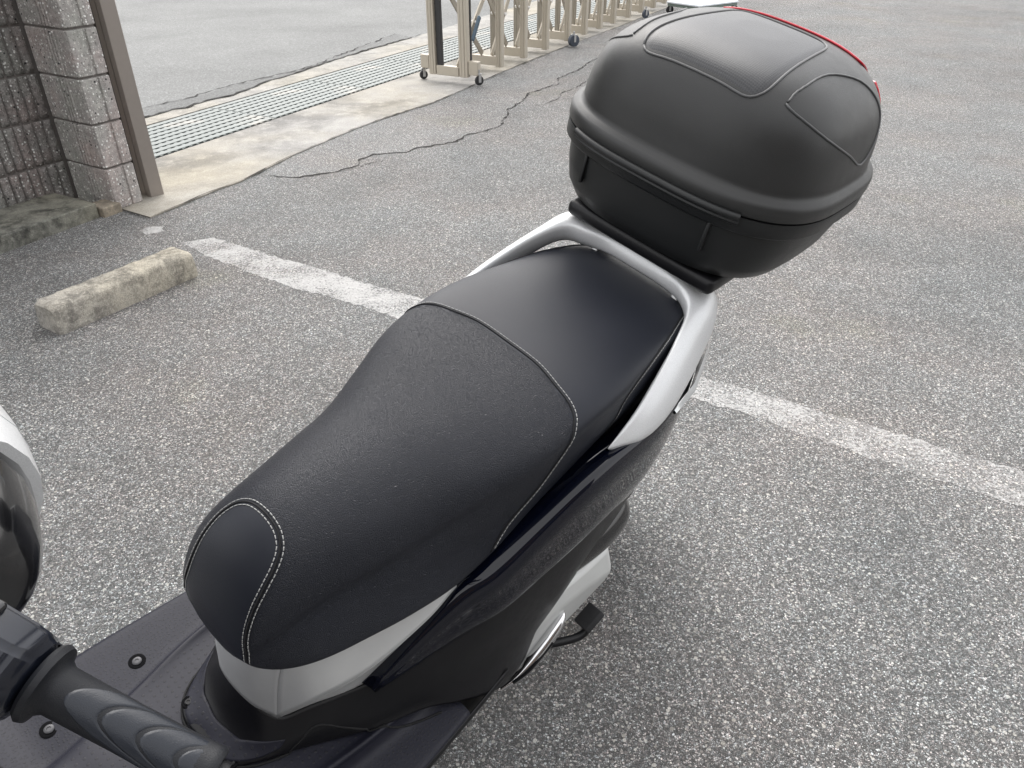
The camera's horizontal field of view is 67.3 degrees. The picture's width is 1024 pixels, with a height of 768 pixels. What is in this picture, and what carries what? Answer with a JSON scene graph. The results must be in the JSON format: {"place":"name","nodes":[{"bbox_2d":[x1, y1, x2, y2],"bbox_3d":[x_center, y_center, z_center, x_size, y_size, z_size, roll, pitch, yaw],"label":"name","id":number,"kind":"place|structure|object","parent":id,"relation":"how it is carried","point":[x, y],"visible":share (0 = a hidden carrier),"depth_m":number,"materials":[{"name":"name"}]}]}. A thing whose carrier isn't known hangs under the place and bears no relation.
{"place":"outdoors","nodes":[
{"label":"outdoors","id":0,"kind":"place"},
{"bbox_2d":[115,0,536,107],"bbox_3d":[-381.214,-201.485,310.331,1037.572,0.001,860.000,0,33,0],"label":"road","id":1,"kind":"structure","parent":0,"point":[179,49],"depth_m":8.00,"materials":[{"name":"grey asphalt"}]},
{"bbox_2d":[142,34,411,117],"bbox_3d":[-2.572,-1.800,5.172,0.414,0.014,7.111,15,36,22],"label":"road edge","id":2,"kind":"object","parent":1,"relation":"on","point":[182,103],"visible":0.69,"depth_m":5.81,"materials":[{"name":"concrete"}]},
{"bbox_2d":[145,0,578,125],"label":"curb strip","id":3,"kind":"object","parent":1,"relation":"on","point":[387,50],"visible":0.72,"depth_m":6.59,"materials":[{"name":"concrete"}]},
{"bbox_2d":[0,0,1023,767],"bbox_3d":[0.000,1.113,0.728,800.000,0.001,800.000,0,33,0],"label":"parking lot","id":4,"kind":"structure","parent":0,"point":[766,594],"depth_m":2.28,"materials":[{"name":"grey asphalt"}]},
{"bbox_2d":[0,193,98,253],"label":"concrete ledge","id":5,"kind":"object","parent":4,"relation":"on","point":[26,222],"visible":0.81,"depth_m":3.48,"materials":[{"name":"grey concrete"}]},
{"bbox_2d":[0,0,142,208],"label":"block wall","id":6,"kind":"structure","parent":4,"relation":"on","point":[61,130],"depth_m":3.50,"materials":[{"name":"grey concrete"}]},
{"bbox_2d":[92,199,122,217],"bbox_3d":[-1.945,-0.813,3.693,0.120,0.115,0.100,18,37,25],"label":"mortar footing","id":7,"kind":"object","parent":4,"relation":"on","point":[106,208],"visible":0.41,"depth_m":3.65,"materials":[{"name":"beige concrete"}]},
{"bbox_2d":[35,247,197,334],"bbox_3d":[-1.472,-0.367,2.892,0.138,0.107,0.586,19,38,27],"label":"wheel stop","id":8,"kind":"object","parent":4,"relation":"on","point":[72,308],"visible":1,"depth_m":2.82,"materials":[{"name":"concrete"}]},
{"bbox_2d":[142,226,163,234],"bbox_3d":[-1.633,-0.702,3.500,0.100,0.001,0.097,-26,41,-34],"label":"paint spot","id":9,"kind":"object","parent":4,"relation":"on","point":[150,230],"visible":1,"depth_m":3.49,"materials":[{"name":"white paint"}]},
{"bbox_2d":[182,238,423,318],"bbox_3d":[-0.755,-0.405,3.046,1.602,0.001,0.200,18,37,26],"label":"parking line","id":10,"kind":"object","parent":4,"relation":"on","point":[311,279],"visible":0.76,"depth_m":3.07,"materials":[{"name":"paint"}]},
{"bbox_2d":[124,34,596,216],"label":"asphalt cracks","id":11,"kind":"object","parent":4,"relation":"on","point":[527,94],"visible":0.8,"depth_m":5.38,"materials":[{"name":"black asphalt"}]},
{"bbox_2d":[0,197,732,767],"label":"scooter","id":12,"kind":"object","parent":4,"relation":"on","point":[398,555],"visible":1,"depth_m":1.06,"materials":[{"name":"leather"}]},
{"bbox_2d":[567,7,880,277],"bbox_3d":[0.338,-0.411,1.234,0.462,0.300,0.417,37,47,25],"label":"top case","id":13,"kind":"object","parent":12,"relation":"on","point":[735,142],"visible":1,"depth_m":1.10,"materials":[{"name":"plastic"}]},
{"bbox_2d":[76,0,671,217],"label":"concrete strip","id":14,"kind":"object","parent":4,"relation":"on","point":[187,174],"visible":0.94,"depth_m":4.83,"materials":[{"name":"beige concrete"}]},
{"bbox_2d":[89,0,163,196],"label":"gate post","id":15,"kind":"object","parent":14,"relation":"on","point":[107,24],"visible":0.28,"depth_m":3.60,"materials":[{"name":"brown metal"}]},
{"bbox_2d":[147,108,274,158],"bbox_3d":[-2.083,-1.600,4.889,0.598,0.024,1.002,16,37,23],"label":"drain grate","id":16,"kind":"object","parent":14,"relation":"in","point":[170,136],"visible":0.64,"depth_m":4.93,"materials":[{"name":"silver metal"}]},
{"bbox_2d":[211,81,365,118],"bbox_3d":[-1.616,-2.084,5.629,0.598,0.024,1.002,16,37,23],"label":"drain grate","id":17,"kind":"object","parent":14,"relation":"in","point":[286,100],"visible":0.81,"depth_m":5.57,"materials":[{"name":"grey metal"}]},
{"bbox_2d":[305,59,428,88],"bbox_3d":[-1.148,-2.568,6.369,0.598,0.024,1.002,16,37,23],"label":"drain grate","id":18,"kind":"object","parent":14,"relation":"in","point":[367,75],"visible":0.77,"depth_m":6.32,"materials":[{"name":"grey metal"}]},
{"bbox_2d":[382,42,489,62],"bbox_3d":[-0.681,-3.053,7.109,0.598,0.024,1.002,16,37,23],"label":"drain grate","id":19,"kind":"object","parent":14,"relation":"in","point":[451,51],"visible":0.5,"depth_m":7.05,"materials":[{"name":"grey metal"}]},
{"bbox_2d":[443,27,536,45],"bbox_3d":[-0.214,-3.537,7.849,0.598,0.024,1.002,16,37,23],"label":"drain grate","id":20,"kind":"object","parent":14,"relation":"in","point":[483,37],"visible":0.33,"depth_m":7.82,"materials":[{"name":"grey metal"}]},
{"bbox_2d":[504,15,561,30],"bbox_3d":[0.253,-4.021,8.589,0.598,0.024,1.002,16,37,23],"label":"drain grate","id":21,"kind":"object","parent":14,"relation":"in","point":[532,22],"visible":0.23,"depth_m":8.54,"materials":[{"name":"grey metal"}]},
{"bbox_2d":[420,0,666,84],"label":"folding gate","id":22,"kind":"structure","parent":14,"relation":"on","point":[468,64],"depth_m":6.53,"materials":[{"name":"beige metal"}]},
{"bbox_2d":[534,6,596,17],"bbox_3d":[0.720,-4.505,9.329,0.598,0.024,1.002,16,37,23],"label":"drain grate","id":23,"kind":"object","parent":14,"relation":"in","point":[552,12],"visible":0.16,"depth_m":9.32,"materials":[{"name":"grey metal"}]},
{"bbox_2d":[577,0,625,7],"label":"drain grate","id":24,"kind":"object","parent":14,"relation":"in","point":[593,3],"visible":0.14,"depth_m":9.97,"materials":[{"name":"grey metal"}]},
{"bbox_2d":[267,29,623,176],"bbox_3d":[0.176,-2.409,6.108,0.787,0.001,5.551,16,36,23],"label":"asphalt apron","id":25,"kind":"object","parent":4,"relation":"on","point":[484,106],"visible":0.79,"depth_m":5.14,"materials":[{"name":"grey asphalt"}]},
{"bbox_2d":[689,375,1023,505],"bbox_3d":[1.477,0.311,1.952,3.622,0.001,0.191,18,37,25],"label":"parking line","id":26,"kind":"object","parent":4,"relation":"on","point":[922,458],"visible":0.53,"depth_m":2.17,"materials":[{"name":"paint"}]},
{"bbox_2d":[666,0,738,12],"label":"wheeled stand","id":27,"kind":"object","parent":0,"point":[689,4],"visible":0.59,"depth_m":9.05,"materials":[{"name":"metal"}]}
]}

